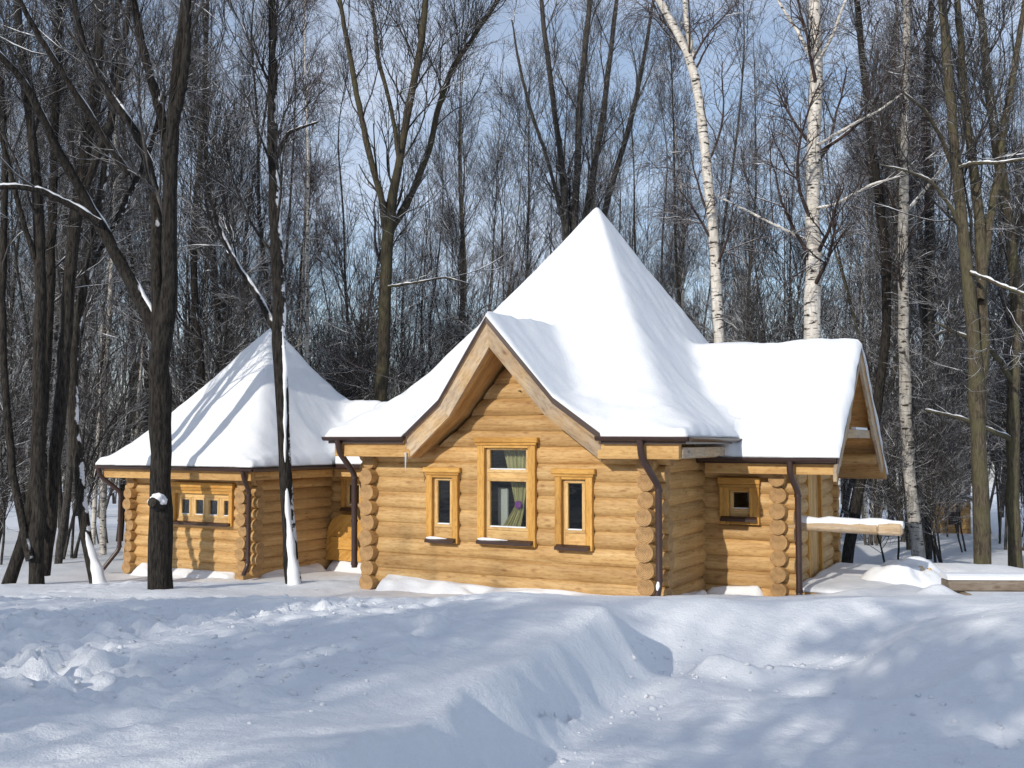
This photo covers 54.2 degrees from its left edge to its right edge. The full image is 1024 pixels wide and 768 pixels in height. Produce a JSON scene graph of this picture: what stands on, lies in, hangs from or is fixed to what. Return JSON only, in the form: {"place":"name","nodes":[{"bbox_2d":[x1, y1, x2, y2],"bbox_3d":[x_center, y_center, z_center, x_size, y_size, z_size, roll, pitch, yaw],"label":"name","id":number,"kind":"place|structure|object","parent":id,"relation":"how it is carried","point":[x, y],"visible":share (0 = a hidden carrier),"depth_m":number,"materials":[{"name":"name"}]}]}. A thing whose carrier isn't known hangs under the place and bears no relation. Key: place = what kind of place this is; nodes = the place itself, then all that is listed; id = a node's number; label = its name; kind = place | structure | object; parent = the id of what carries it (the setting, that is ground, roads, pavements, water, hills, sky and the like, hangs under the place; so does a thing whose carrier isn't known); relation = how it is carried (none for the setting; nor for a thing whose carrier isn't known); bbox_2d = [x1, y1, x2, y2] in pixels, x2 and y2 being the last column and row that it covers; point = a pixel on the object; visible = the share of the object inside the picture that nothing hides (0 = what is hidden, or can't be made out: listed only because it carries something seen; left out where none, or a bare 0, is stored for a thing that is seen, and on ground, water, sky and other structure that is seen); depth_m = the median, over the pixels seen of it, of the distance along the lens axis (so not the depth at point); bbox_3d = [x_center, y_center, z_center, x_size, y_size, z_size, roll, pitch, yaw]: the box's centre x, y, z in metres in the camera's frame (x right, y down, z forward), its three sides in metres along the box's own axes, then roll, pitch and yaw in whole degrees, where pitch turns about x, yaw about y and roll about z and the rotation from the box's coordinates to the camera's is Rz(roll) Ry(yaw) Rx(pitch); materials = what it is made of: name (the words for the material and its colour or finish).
{"place":"outdoors","nodes":[
{"label":"outdoors","id":0,"kind":"place"},
{"bbox_2d":[0,486,1023,767],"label":"ground","id":1,"kind":"structure","parent":0,"point":[500,680],"depth_m":7.05,"materials":[{"name":"white snow"}]},
{"bbox_2d":[0,67,82,528],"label":"bare tree","id":2,"kind":"object","parent":1,"relation":"on","point":[11,319],"visible":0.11,"depth_m":35.95,"materials":[{"name":"brown plant"}]},
{"bbox_2d":[0,274,93,564],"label":"sapling","id":3,"kind":"object","parent":1,"relation":"on","point":[3,477],"visible":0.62,"depth_m":25.42,"materials":[{"name":"brown plant"}]},
{"bbox_2d":[0,223,95,541],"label":"sapling","id":4,"kind":"object","parent":1,"relation":"on","point":[27,456],"visible":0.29,"depth_m":28.10,"materials":[{"name":"brown plant"}]},
{"bbox_2d":[0,0,109,487],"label":"bare tree","id":5,"kind":"object","parent":1,"relation":"on","point":[18,277],"visible":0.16,"depth_m":28.88,"materials":[{"name":"brown plant"}]},
{"bbox_2d":[11,1,134,547],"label":"bare tree","id":6,"kind":"object","parent":1,"relation":"on","point":[60,498],"visible":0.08,"depth_m":31.80,"materials":[{"name":"brown plant"}]},
{"bbox_2d":[0,0,154,563],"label":"bare tree","id":7,"kind":"object","parent":1,"relation":"on","point":[60,543],"visible":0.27,"depth_m":24.79,"materials":[{"name":"brown plant"}]},
{"bbox_2d":[0,0,159,538],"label":"bare tree","id":8,"kind":"object","parent":1,"relation":"on","point":[84,338],"visible":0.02,"depth_m":35.60,"materials":[{"name":"brown plant"}]},
{"bbox_2d":[0,0,160,583],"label":"bare tree","id":9,"kind":"object","parent":1,"relation":"on","point":[12,572],"visible":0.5,"depth_m":19.79,"materials":[{"name":"brown plant"}]},
{"bbox_2d":[55,356,143,543],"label":"sapling","id":10,"kind":"object","parent":1,"relation":"on","point":[88,482],"visible":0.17,"depth_m":36.10,"materials":[{"name":"brown plant"}]},
{"bbox_2d":[0,0,204,583],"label":"bare tree","id":11,"kind":"object","parent":1,"relation":"on","point":[38,539],"visible":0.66,"depth_m":18.75,"materials":[{"name":"brown plant"}]},
{"bbox_2d":[0,0,209,589],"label":"bare tree","id":12,"kind":"object","parent":1,"relation":"on","point":[158,313],"visible":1,"depth_m":15.25,"materials":[{"name":"brown plant"}]},
{"bbox_2d":[59,0,162,554],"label":"tree","id":13,"kind":"object","parent":1,"relation":"on","point":[102,538],"visible":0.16,"depth_m":29.33,"materials":[{"name":"grey plant"}]},
{"bbox_2d":[77,98,150,544],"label":"birch tree","id":14,"kind":"object","parent":1,"relation":"on","point":[94,517],"visible":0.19,"depth_m":35.48,"materials":[{"name":"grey plant"}]},
{"bbox_2d":[25,210,203,558],"bbox_3d":[-11.409,0.146,28.263,4.550,9.836,5.834,2,-4,-29],"label":"sapling","id":15,"kind":"object","parent":1,"relation":"on","point":[110,426],"visible":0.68,"depth_m":27.68,"materials":[{"name":"brown plant"}]},
{"bbox_2d":[62,0,176,540],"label":"bare tree","id":16,"kind":"object","parent":1,"relation":"on","point":[122,485],"visible":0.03,"depth_m":39.72,"materials":[{"name":"brown plant"}]},
{"bbox_2d":[60,0,184,433],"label":"bare tree","id":17,"kind":"object","parent":1,"relation":"on","point":[147,357],"visible":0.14,"depth_m":32.94,"materials":[{"name":"brown plant"}]},
{"bbox_2d":[23,0,279,583],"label":"bare tree","id":18,"kind":"object","parent":1,"relation":"on","point":[95,570],"visible":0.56,"depth_m":20.63,"materials":[{"name":"brown plant"}]},
{"bbox_2d":[81,50,226,439],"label":"bare tree","id":19,"kind":"object","parent":1,"relation":"on","point":[138,364],"visible":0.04,"depth_m":41.63,"materials":[{"name":"brown plant"}]},
{"bbox_2d":[105,0,265,409],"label":"bare tree","id":20,"kind":"object","parent":1,"relation":"on","point":[211,88],"visible":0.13,"depth_m":36.26,"materials":[{"name":"brown plant"}]},
{"bbox_2d":[108,240,271,431],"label":"sapling","id":21,"kind":"object","parent":1,"relation":"on","point":[182,338],"visible":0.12,"depth_m":32.14,"materials":[{"name":"brown plant"}]},
{"bbox_2d":[87,157,304,432],"bbox_3d":[-8.686,-0.772,28.480,5.658,11.893,7.189,1,-1,-42],"label":"sapling","id":22,"kind":"object","parent":1,"relation":"on","point":[225,330],"visible":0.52,"depth_m":27.96,"materials":[{"name":"brown plant"}]},
{"bbox_2d":[128,0,265,367],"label":"bare tree","id":23,"kind":"object","parent":1,"relation":"on","point":[217,306],"visible":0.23,"depth_m":32.01,"materials":[{"name":"brown plant"}]},
{"bbox_2d":[112,0,290,390],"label":"bare tree","id":24,"kind":"object","parent":1,"relation":"on","point":[194,284],"visible":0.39,"depth_m":28.71,"materials":[{"name":"brown plant"}]},
{"bbox_2d":[180,0,288,365],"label":"bare tree","id":25,"kind":"object","parent":1,"relation":"on","point":[243,67],"visible":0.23,"depth_m":44.47,"materials":[{"name":"brown plant"}]},
{"bbox_2d":[93,328,385,579],"bbox_3d":[-3.892,1.967,23.341,9.382,6.821,6.415,-2,-4,28],"label":"log cabin","id":26,"kind":"object","parent":1,"relation":"on","point":[226,502],"visible":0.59,"depth_m":22.46,"materials":[{"name":"wood"}]},
{"bbox_2d":[171,482,234,526],"bbox_3d":[-6.763,2.610,21.799,1.840,0.925,0.215,-2,-4,28],"label":"window","id":27,"kind":"structure","parent":26,"relation":"in","point":[196,500],"depth_m":21.80,"materials":[{"name":"beige wood"}]},
{"bbox_2d":[178,240,304,392],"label":"sapling","id":28,"kind":"object","parent":1,"relation":"on","point":[249,336],"visible":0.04,"depth_m":36.32,"materials":[{"name":"brown plant"}]},
{"bbox_2d":[195,0,305,354],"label":"bare tree","id":29,"kind":"object","parent":1,"relation":"on","point":[254,174],"visible":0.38,"depth_m":35.41,"materials":[{"name":"brown plant"}]},
{"bbox_2d":[149,0,354,584],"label":"bare tree","id":30,"kind":"object","parent":1,"relation":"on","point":[276,318],"visible":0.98,"depth_m":16.74,"materials":[{"name":"brown plant"}]},
{"bbox_2d":[215,0,305,344],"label":"bare tree","id":31,"kind":"object","parent":1,"relation":"on","point":[266,107],"visible":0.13,"depth_m":39.95,"materials":[{"name":"brown plant"}]},
{"bbox_2d":[210,255,331,371],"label":"sapling","id":32,"kind":"object","parent":1,"relation":"on","point":[295,319],"visible":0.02,"depth_m":30.58,"materials":[{"name":"brown plant"}]},
{"bbox_2d":[239,0,345,363],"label":"bare tree","id":33,"kind":"object","parent":1,"relation":"on","point":[294,70],"visible":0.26,"depth_m":43.06,"materials":[{"name":"brown plant"}]},
{"bbox_2d":[248,55,343,360],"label":"birch tree","id":34,"kind":"object","parent":1,"relation":"on","point":[304,220],"visible":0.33,"depth_m":37.60,"materials":[{"name":"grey plant"}]},
{"bbox_2d":[238,117,357,365],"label":"bare tree","id":35,"kind":"object","parent":1,"relation":"on","point":[300,272],"visible":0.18,"depth_m":45.13,"materials":[{"name":"brown plant"}]},
{"bbox_2d":[255,0,350,365],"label":"birch tree","id":36,"kind":"object","parent":1,"relation":"on","point":[307,188],"visible":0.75,"depth_m":30.98,"materials":[{"name":"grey plant"}]},
{"bbox_2d":[294,11,378,394],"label":"bare tree","id":37,"kind":"object","parent":1,"relation":"on","point":[341,189],"visible":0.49,"depth_m":40.54,"materials":[{"name":"brown plant"}]},
{"bbox_2d":[258,243,427,399],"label":"sapling","id":38,"kind":"object","parent":1,"relation":"on","point":[359,318],"visible":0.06,"depth_m":34.95,"materials":[{"name":"brown plant"}]},
{"bbox_2d":[249,207,452,399],"bbox_3d":[-5.811,-0.075,32.987,5.592,11.590,7.210,-6,-8,39],"label":"sapling","id":39,"kind":"object","parent":1,"relation":"on","point":[316,315],"visible":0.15,"depth_m":32.81,"materials":[{"name":"brown plant"}]},
{"bbox_2d":[253,175,452,400],"bbox_3d":[-5.445,-0.360,33.534,6.563,12.218,8.719,0,-3,-11],"label":"sapling","id":40,"kind":"object","parent":1,"relation":"on","point":[366,396],"visible":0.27,"depth_m":32.06,"materials":[{"name":"brown plant"}]},
{"bbox_2d":[281,190,465,401],"bbox_3d":[-4.005,-0.408,31.530,5.635,11.680,7.266,2,-1,20],"label":"sapling","id":41,"kind":"object","parent":1,"relation":"on","point":[359,338],"visible":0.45,"depth_m":30.84,"materials":[{"name":"brown plant"}]},
{"bbox_2d":[362,126,436,400],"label":"bare tree","id":42,"kind":"object","parent":1,"relation":"on","point":[405,162],"visible":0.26,"depth_m":54.91,"materials":[{"name":"brown plant"}]},
{"bbox_2d":[389,185,458,393],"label":"bare tree","id":43,"kind":"object","parent":1,"relation":"on","point":[429,313],"visible":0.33,"depth_m":44.71,"materials":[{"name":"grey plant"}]},
{"bbox_2d":[296,0,568,401],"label":"bare tree","id":44,"kind":"object","parent":1,"relation":"on","point":[390,218],"visible":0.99,"depth_m":26.40,"materials":[{"name":"brown plant"}]},
{"bbox_2d":[404,90,466,369],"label":"bare tree","id":45,"kind":"object","parent":1,"relation":"on","point":[434,153],"visible":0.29,"depth_m":46.32,"materials":[{"name":"brown plant"}]},
{"bbox_2d":[387,67,538,358],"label":"bare tree","id":46,"kind":"object","parent":1,"relation":"on","point":[442,257],"visible":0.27,"depth_m":44.58,"materials":[{"name":"brown plant"}]},
{"bbox_2d":[401,1,539,348],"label":"bare tree","id":47,"kind":"object","parent":1,"relation":"on","point":[461,226],"visible":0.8,"depth_m":36.63,"materials":[{"name":"brown plant"}]},
{"bbox_2d":[434,248,536,351],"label":"sapling","id":48,"kind":"object","parent":1,"relation":"on","point":[501,299],"visible":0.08,"depth_m":33.49,"materials":[{"name":"brown plant"}]},
{"bbox_2d":[419,218,559,348],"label":"sapling","id":49,"kind":"object","parent":1,"relation":"on","point":[492,280],"visible":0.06,"depth_m":34.78,"materials":[{"name":"brown plant"}]},
{"bbox_2d":[463,129,524,329],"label":"bare tree","id":50,"kind":"object","parent":1,"relation":"on","point":[490,157],"visible":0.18,"depth_m":55.62,"materials":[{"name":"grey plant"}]},
{"bbox_2d":[413,1,575,335],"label":"bare tree","id":51,"kind":"object","parent":1,"relation":"on","point":[497,197],"visible":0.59,"depth_m":40.85,"materials":[{"name":"brown plant"}]},
{"bbox_2d":[0,250,1022,518],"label":"distant forest","id":52,"kind":"object","parent":1,"relation":"on","point":[112,494],"depth_m":79.07,"materials":[{"name":"brown plant"}]},
{"bbox_2d":[481,15,586,302],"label":"bare tree","id":53,"kind":"object","parent":1,"relation":"on","point":[528,224],"visible":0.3,"depth_m":45.80,"materials":[{"name":"brown plant"}]},
{"bbox_2d":[474,0,681,258],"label":"bare tree","id":54,"kind":"object","parent":1,"relation":"on","point":[568,218],"visible":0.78,"depth_m":32.68,"materials":[{"name":"brown plant"}]},
{"bbox_2d":[543,1,649,254],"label":"bare tree","id":55,"kind":"object","parent":1,"relation":"on","point":[595,26],"visible":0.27,"depth_m":41.34,"materials":[{"name":"brown plant"}]},
{"bbox_2d":[321,207,903,596],"bbox_3d":[2.537,0.507,17.549,8.338,7.650,8.556,-2,-4,28],"label":"log cabin","id":56,"kind":"object","parent":1,"relation":"on","point":[654,434],"visible":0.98,"depth_m":15.28,"materials":[{"name":"wood"}]},
{"bbox_2d":[423,467,461,543],"bbox_3d":[-1.076,1.866,15.421,0.670,1.158,0.215,-2,-4,28],"label":"window","id":57,"kind":"structure","parent":56,"relation":"in","point":[436,532],"depth_m":15.43,"materials":[{"name":"brown wood"}]},
{"bbox_2d":[473,437,539,547],"bbox_3d":[-0.087,1.602,14.909,1.080,1.607,0.215,-2,-4,28],"label":"window","id":58,"kind":"structure","parent":56,"relation":"in","point":[487,533],"depth_m":14.93,"materials":[{"name":"beige wood"}]},
{"bbox_2d":[503,450,525,526],"bbox_3d":[0.068,1.573,15.114,0.562,1.250,0.114,-2,-4,28],"label":"curtain","id":59,"kind":"object","parent":56,"relation":"hanging from","point":[515,458],"visible":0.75,"depth_m":15.13,"materials":[{"name":"fabric"}]},
{"bbox_2d":[551,468,596,551],"bbox_3d":[0.887,1.803,14.379,0.690,1.167,0.215,-2,-4,28],"label":"window","id":60,"kind":"structure","parent":56,"relation":"in","point":[568,539],"depth_m":14.39,"materials":[{"name":"beige wood"}]},
{"bbox_2d":[717,477,760,524],"bbox_3d":[3.514,1.807,15.464,0.660,0.720,0.215,-2,-4,28],"label":"window","id":61,"kind":"structure","parent":56,"relation":"in","point":[729,514],"depth_m":15.45,"materials":[{"name":"brown wood"}]},
{"bbox_2d":[805,475,823,577],"bbox_3d":[5.089,2.408,16.892,0.100,2.020,1.170,-2,-4,28],"label":"door","id":62,"kind":"structure","parent":56,"relation":"in","point":[815,555],"depth_m":17.05,"materials":[{"name":"brown wood"}]},
{"bbox_2d":[581,88,690,306],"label":"bare tree","id":63,"kind":"object","parent":1,"relation":"on","point":[633,235],"visible":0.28,"depth_m":42.27,"materials":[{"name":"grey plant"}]},
{"bbox_2d":[589,95,704,316],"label":"bare tree","id":64,"kind":"object","parent":1,"relation":"on","point":[620,218],"visible":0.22,"depth_m":45.43,"materials":[{"name":"brown plant"}]},
{"bbox_2d":[620,62,703,297],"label":"bare tree","id":65,"kind":"object","parent":1,"relation":"on","point":[662,92],"visible":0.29,"depth_m":50.84,"materials":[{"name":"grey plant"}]},
{"bbox_2d":[623,15,725,339],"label":"bare tree","id":66,"kind":"object","parent":1,"relation":"on","point":[681,187],"visible":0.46,"depth_m":38.23,"materials":[{"name":"brown plant"}]},
{"bbox_2d":[619,0,732,342],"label":"bare tree","id":67,"kind":"object","parent":1,"relation":"on","point":[677,262],"visible":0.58,"depth_m":34.04,"materials":[{"name":"brown plant"}]},
{"bbox_2d":[600,0,798,342],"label":"birch tree","id":68,"kind":"object","parent":1,"relation":"on","point":[687,49],"visible":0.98,"depth_m":24.30,"materials":[{"name":"white plant"}]},
{"bbox_2d":[672,111,749,335],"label":"bare tree","id":69,"kind":"object","parent":1,"relation":"on","point":[726,160],"visible":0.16,"depth_m":49.56,"materials":[{"name":"brown plant"}]},
{"bbox_2d":[687,0,777,341],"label":"bare tree","id":70,"kind":"object","parent":1,"relation":"on","point":[743,56],"visible":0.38,"depth_m":41.34,"materials":[{"name":"brown plant"}]},
{"bbox_2d":[696,15,803,342],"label":"bare tree","id":71,"kind":"object","parent":1,"relation":"on","point":[751,234],"visible":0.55,"depth_m":32.16,"materials":[{"name":"brown plant"}]},
{"bbox_2d":[665,172,877,342],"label":"sapling","id":72,"kind":"object","parent":1,"relation":"on","point":[794,246],"visible":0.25,"depth_m":33.26,"materials":[{"name":"brown plant"}]},
{"bbox_2d":[678,193,872,347],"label":"sapling","id":73,"kind":"object","parent":1,"relation":"on","point":[768,329],"visible":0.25,"depth_m":31.63,"materials":[{"name":"brown plant"}]},
{"bbox_2d":[753,66,854,341],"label":"bare tree","id":74,"kind":"object","parent":1,"relation":"on","point":[793,206],"visible":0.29,"depth_m":47.70,"materials":[{"name":"brown plant"}]},
{"bbox_2d":[786,231,892,504],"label":"sapling","id":75,"kind":"object","parent":1,"relation":"on","point":[837,320],"visible":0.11,"depth_m":40.03,"materials":[{"name":"brown plant"}]},
{"bbox_2d":[686,0,995,339],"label":"birch tree","id":76,"kind":"object","parent":1,"relation":"on","point":[812,207],"visible":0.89,"depth_m":22.43,"materials":[{"name":"white plant"}]},
{"bbox_2d":[746,0,939,543],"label":"bare tree","id":77,"kind":"object","parent":1,"relation":"on","point":[843,278],"visible":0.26,"depth_m":34.93,"materials":[{"name":"brown plant"}]},
{"bbox_2d":[821,120,913,539],"bbox_3d":[13.463,-2.245,38.599,3.719,16.772,3.056,2,-4,-29],"label":"birch tree","id":78,"kind":"object","parent":1,"relation":"on","point":[860,325],"visible":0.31,"depth_m":38.62,"materials":[{"name":"brown plant"}]},
{"bbox_2d":[787,0,949,562],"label":"bare tree","id":79,"kind":"object","parent":1,"relation":"on","point":[887,280],"visible":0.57,"depth_m":24.65,"materials":[{"name":"brown plant"}]},
{"bbox_2d":[794,0,963,549],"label":"bare tree","id":80,"kind":"object","parent":1,"relation":"on","point":[895,324],"visible":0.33,"depth_m":31.25,"materials":[{"name":"grey plant"}]},
{"bbox_2d":[820,33,953,522],"bbox_3d":[14.603,-3.658,38.628,7.234,19.719,5.614,1,-2,-38],"label":"bare tree","id":81,"kind":"object","parent":1,"relation":"on","point":[844,248],"visible":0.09,"depth_m":38.66,"materials":[{"name":"brown plant"}]},
{"bbox_2d":[797,215,996,545],"bbox_3d":[12.097,-0.121,31.934,5.158,10.852,6.436,1,-4,-24],"label":"sapling","id":82,"kind":"object","parent":1,"relation":"on","point":[875,367],"visible":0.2,"depth_m":31.76,"materials":[{"name":"brown plant"}]},
{"bbox_2d":[860,556,942,587],"bbox_3d":[6.307,3.069,16.053,1.500,0.600,1.200,1,-3,-11],"label":"snow pile","id":83,"kind":"object","parent":1,"relation":"on","point":[919,571],"visible":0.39,"depth_m":15.71,"materials":[{"name":"white snow"}]},
{"bbox_2d":[840,329,963,562],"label":"sapling","id":84,"kind":"object","parent":1,"relation":"on","point":[890,499],"visible":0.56,"depth_m":24.06,"materials":[{"name":"brown plant"}]},
{"bbox_2d":[829,0,974,541],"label":"bare tree","id":85,"kind":"object","parent":1,"relation":"on","point":[902,539],"visible":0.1,"depth_m":36.97,"materials":[{"name":"brown plant"}]},
{"bbox_2d":[821,0,992,558],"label":"birch tree","id":86,"kind":"object","parent":1,"relation":"on","point":[914,520],"visible":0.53,"depth_m":24.04,"materials":[{"name":"white plant"}]},
{"bbox_2d":[825,0,1023,563],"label":"bare tree","id":87,"kind":"object","parent":1,"relation":"on","point":[975,304],"visible":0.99,"depth_m":20.12,"materials":[{"name":"brown plant"}]},
{"bbox_2d":[871,332,989,562],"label":"sapling","id":88,"kind":"object","parent":1,"relation":"on","point":[933,481],"visible":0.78,"depth_m":23.85,"materials":[{"name":"brown plant"}]},
{"bbox_2d":[838,245,1023,562],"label":"sapling","id":89,"kind":"object","parent":1,"relation":"on","point":[934,548],"visible":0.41,"depth_m":24.69,"materials":[{"name":"brown plant"}]},
{"bbox_2d":[851,0,1023,559],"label":"bare tree","id":90,"kind":"object","parent":1,"relation":"on","point":[927,315],"visible":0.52,"depth_m":26.13,"materials":[{"name":"brown plant"}]},
{"bbox_2d":[883,339,1005,551],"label":"sapling","id":91,"kind":"object","parent":1,"relation":"on","point":[960,426],"visible":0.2,"depth_m":28.85,"materials":[{"name":"brown plant"}]},
{"bbox_2d":[933,488,971,533],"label":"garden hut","id":92,"kind":"object","parent":1,"relation":"on","point":[966,525],"visible":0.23,"depth_m":44.01,"materials":[{"name":"brown wood"}]},
{"bbox_2d":[883,0,1023,567],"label":"bare tree","id":93,"kind":"object","parent":1,"relation":"on","point":[1011,435],"visible":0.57,"depth_m":23.40,"materials":[{"name":"brown plant"}]},
{"bbox_2d":[885,247,1023,527],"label":"sapling","id":94,"kind":"object","parent":1,"relation":"on","point":[996,480],"visible":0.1,"depth_m":32.71,"materials":[{"name":"brown plant"}]},
{"bbox_2d":[912,191,1023,514],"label":"sapling","id":95,"kind":"object","parent":1,"relation":"on","point":[1002,375],"visible":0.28,"depth_m":26.92,"materials":[{"name":"brown plant"}]},
{"bbox_2d":[938,192,1023,550],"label":"sapling","id":96,"kind":"object","parent":1,"relation":"on","point":[1006,525],"visible":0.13,"depth_m":28.68,"materials":[{"name":"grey plant"}]},
{"bbox_2d":[939,572,1023,594],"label":"log bench","id":97,"kind":"object","parent":1,"relation":"on","point":[960,582],"visible":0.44,"depth_m":12.73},
{"bbox_2d":[944,18,1023,499],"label":"bare tree","id":98,"kind":"object","parent":1,"relation":"on","point":[1004,158],"visible":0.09,"depth_m":39.73,"materials":[{"name":"brown plant"}]},
{"bbox_2d":[946,302,1023,543],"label":"sapling","id":99,"kind":"object","parent":1,"relation":"on","point":[1000,474],"visible":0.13,"depth_m":31.95,"materials":[{"name":"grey plant"}]},
{"bbox_2d":[0,0,1023,485],"label":"sky","id":100,"kind":"structure","parent":0,"point":[529,12],"materials":[{"name":"blue"}]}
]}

